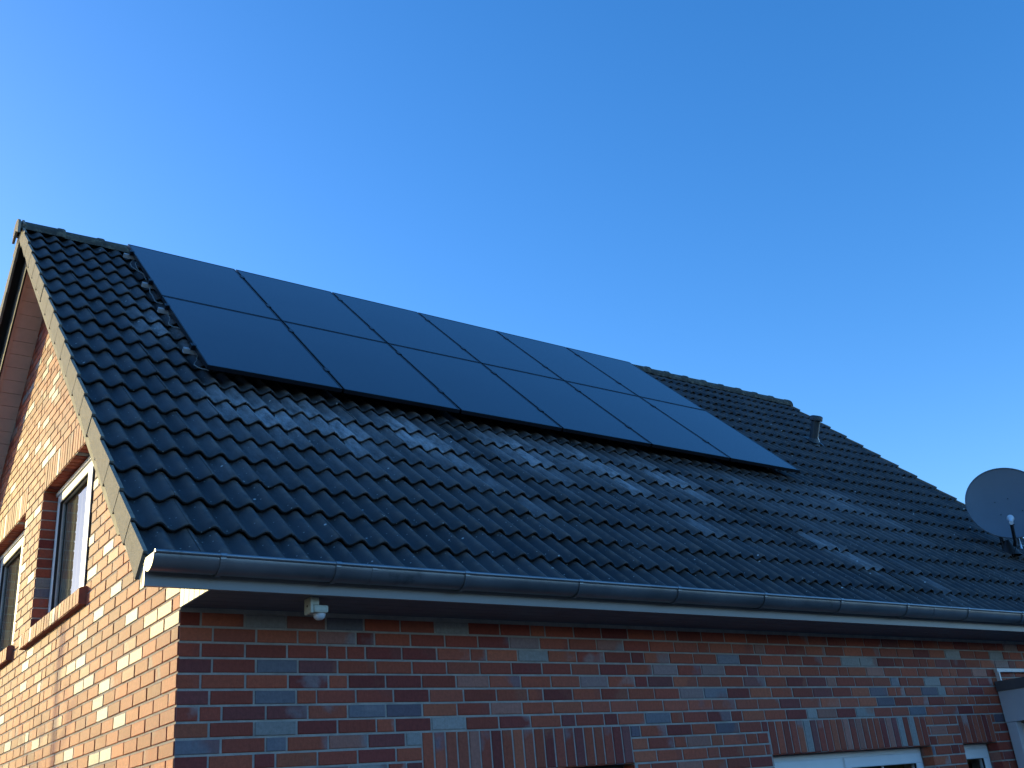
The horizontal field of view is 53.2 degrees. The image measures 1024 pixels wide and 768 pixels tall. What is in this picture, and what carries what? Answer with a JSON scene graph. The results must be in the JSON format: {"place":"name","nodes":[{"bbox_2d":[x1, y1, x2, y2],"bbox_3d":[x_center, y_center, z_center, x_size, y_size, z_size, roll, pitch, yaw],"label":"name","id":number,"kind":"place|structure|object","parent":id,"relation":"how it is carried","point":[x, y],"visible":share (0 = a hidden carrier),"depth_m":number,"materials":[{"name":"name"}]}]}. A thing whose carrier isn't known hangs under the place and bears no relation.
{"place":"outdoors","nodes":[
{"label":"outdoors","id":0,"kind":"place"},
{"bbox_2d":[0,0,1023,537],"label":"sky","id":1,"kind":"structure","parent":0,"point":[817,206],"materials":[{"name":"blue"}]},
{"label":"ground","id":2,"kind":"structure","parent":0,"visible":0},
{"bbox_2d":[0,219,1023,767],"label":"brick house","id":3,"kind":"structure","parent":2,"relation":"on","point":[182,537],"depth_m":7.46,"materials":[{"name":"brick"}]},
{"bbox_2d":[0,530,24,668],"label":"window","id":4,"kind":"structure","parent":3,"relation":"in","point":[11,559],"depth_m":10.22,"materials":[{"name":"white plastic"}]},
{"bbox_2d":[19,456,95,649],"bbox_3d":[-3.516,1.277,8.126,0.246,1.336,1.841,11,-28,-34],"label":"window","id":5,"kind":"structure","parent":3,"relation":"in","point":[68,588],"depth_m":8.40,"materials":[{"name":"white plastic"}]},
{"bbox_2d":[304,597,327,619],"bbox_3d":[-1.075,1.238,5.615,0.107,0.118,0.090,11,-28,-34],"label":"motion sensor","id":6,"kind":"object","parent":3,"relation":"attached to","point":[314,608],"visible":1,"depth_m":5.59,"materials":[{"name":"plastic"}]},
{"bbox_2d":[123,250,579,355],"bbox_3d":[-1.037,-0.706,12.206,7.026,0.169,0.113,11,-28,-34],"label":"mounting rail","id":7,"kind":"object","parent":3,"relation":"attached to","point":[129,255],"visible":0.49,"depth_m":10.27,"materials":[{"name":"metal"}]},
{"bbox_2d":[141,278,620,383],"bbox_3d":[-0.572,-0.338,11.427,7.026,0.169,0.113,11,-28,-34],"label":"mounting rail","id":8,"kind":"object","parent":3,"relation":"attached to","point":[148,284],"visible":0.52,"depth_m":9.49,"materials":[{"name":"metal"}]},
{"bbox_2d":[127,244,279,319],"bbox_3d":[-3.091,-1.011,10.155,1.135,1.218,1.253,11,-28,-34],"label":"solar panel","id":9,"kind":"object","parent":8,"relation":"attached to","point":[190,280],"visible":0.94,"depth_m":10.07,"materials":[{"name":"black glass"}]},
{"bbox_2d":[236,269,385,342],"bbox_3d":[-2.155,-0.822,10.804,1.135,1.218,1.253,11,-28,-34],"label":"solar panel","id":10,"kind":"object","parent":8,"relation":"attached to","point":[295,303],"visible":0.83,"depth_m":10.72,"materials":[{"name":"black glass"}]},
{"bbox_2d":[332,292,479,362],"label":"solar panel","id":11,"kind":"object","parent":8,"relation":"attached to","point":[393,325],"visible":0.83,"depth_m":11.38,"materials":[{"name":"black glass"}]},
{"bbox_2d":[418,312,562,379],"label":"solar panel","id":12,"kind":"object","parent":8,"relation":"attached to","point":[481,345],"visible":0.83,"depth_m":12.03,"materials":[{"name":"black glass"}]},
{"bbox_2d":[496,331,636,395],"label":"solar panel","id":13,"kind":"object","parent":8,"relation":"attached to","point":[565,364],"visible":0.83,"depth_m":12.68,"materials":[{"name":"black glass"}]},
{"bbox_2d":[566,347,703,409],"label":"solar panel","id":14,"kind":"object","parent":8,"relation":"on","point":[634,379],"visible":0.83,"depth_m":13.34,"materials":[{"name":"black glass"}]},
{"bbox_2d":[157,303,655,406],"bbox_3d":[-0.220,-0.059,10.838,7.026,0.169,0.113,11,-28,-34],"label":"mounting rail","id":15,"kind":"object","parent":3,"relation":"attached to","point":[164,309],"visible":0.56,"depth_m":8.90,"materials":[{"name":"metal"}]},
{"bbox_2d":[182,343,708,442],"bbox_3d":[0.255,0.316,10.042,7.026,0.169,0.113,11,-28,-34],"label":"mounting rail","id":16,"kind":"object","parent":3,"relation":"attached to","point":[189,350],"visible":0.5,"depth_m":8.10,"materials":[{"name":"metal"}]},
{"bbox_2d":[194,355,208,370],"bbox_3d":[-2.437,-0.180,7.947,0.078,0.273,0.277,11,-28,-34],"label":"solar cable","id":17,"kind":"object","parent":16,"relation":"hanging from","point":[197,366],"visible":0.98,"depth_m":7.88,"materials":[{"name":"black rubber"}]},
{"bbox_2d":[161,296,341,391],"bbox_3d":[-2.268,-0.360,8.777,1.135,1.218,1.253,11,-28,-34],"label":"solar panel","id":18,"kind":"object","parent":16,"relation":"attached to","point":[234,342],"visible":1,"depth_m":8.63,"materials":[{"name":"black glass"}]},
{"bbox_2d":[283,321,459,412],"bbox_3d":[-1.332,-0.171,9.425,1.135,1.218,1.253,11,-28,-34],"label":"solar panel","id":19,"kind":"object","parent":16,"relation":"attached to","point":[359,366],"visible":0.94,"depth_m":9.29,"materials":[{"name":"black glass"}]},
{"bbox_2d":[389,344,561,430],"bbox_3d":[-0.395,0.019,10.074,1.135,1.218,1.253,11,-28,-34],"label":"solar panel","id":20,"kind":"object","parent":16,"relation":"attached to","point":[471,388],"visible":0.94,"depth_m":9.95,"materials":[{"name":"black glass"}]},
{"bbox_2d":[482,363,650,446],"bbox_3d":[0.541,0.208,10.722,1.135,1.218,1.253,11,-28,-34],"label":"solar panel","id":21,"kind":"object","parent":16,"relation":"attached to","point":[566,406],"visible":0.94,"depth_m":10.60,"materials":[{"name":"black glass"}]},
{"bbox_2d":[566,381,729,460],"bbox_3d":[1.478,0.397,11.371,1.135,1.218,1.253,11,-28,-34],"label":"solar panel","id":22,"kind":"object","parent":16,"relation":"attached to","point":[652,425],"visible":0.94,"depth_m":11.25,"materials":[{"name":"black glass"}]},
{"bbox_2d":[640,397,799,472],"bbox_3d":[2.414,0.586,12.019,1.135,1.218,1.253,11,-28,-34],"label":"solar panel","id":23,"kind":"object","parent":16,"relation":"attached to","point":[734,445],"visible":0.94,"depth_m":11.91,"materials":[{"name":"black glass"}]},
{"bbox_2d":[594,766,622,767],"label":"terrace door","id":24,"kind":"structure","parent":3,"relation":"in","point":[611,766],"depth_m":6.98,"materials":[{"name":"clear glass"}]},
{"bbox_2d":[773,748,923,767],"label":"terrace door","id":25,"kind":"structure","parent":3,"relation":"in","point":[889,758],"depth_m":8.44,"materials":[{"name":"white plastic"}]},
{"bbox_2d":[963,744,991,767],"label":"window","id":26,"kind":"structure","parent":3,"relation":"in","point":[972,751],"depth_m":9.45,"materials":[{"name":"white plastic"}]},
{"bbox_2d":[965,468,1023,562],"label":"satellite dish","id":27,"kind":"object","parent":3,"relation":"attached to","point":[994,501],"visible":1,"depth_m":12.09,"materials":[{"name":"metal"}]},
{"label":"terrace paving","id":28,"kind":"structure","parent":0,"visible":0},
{"bbox_2d":[993,668,1023,767],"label":"terrace canopy","id":29,"kind":"object","parent":28,"relation":"on","point":[1011,694],"visible":1,"depth_m":9.63,"materials":[{"name":"white plastic"}]}
]}

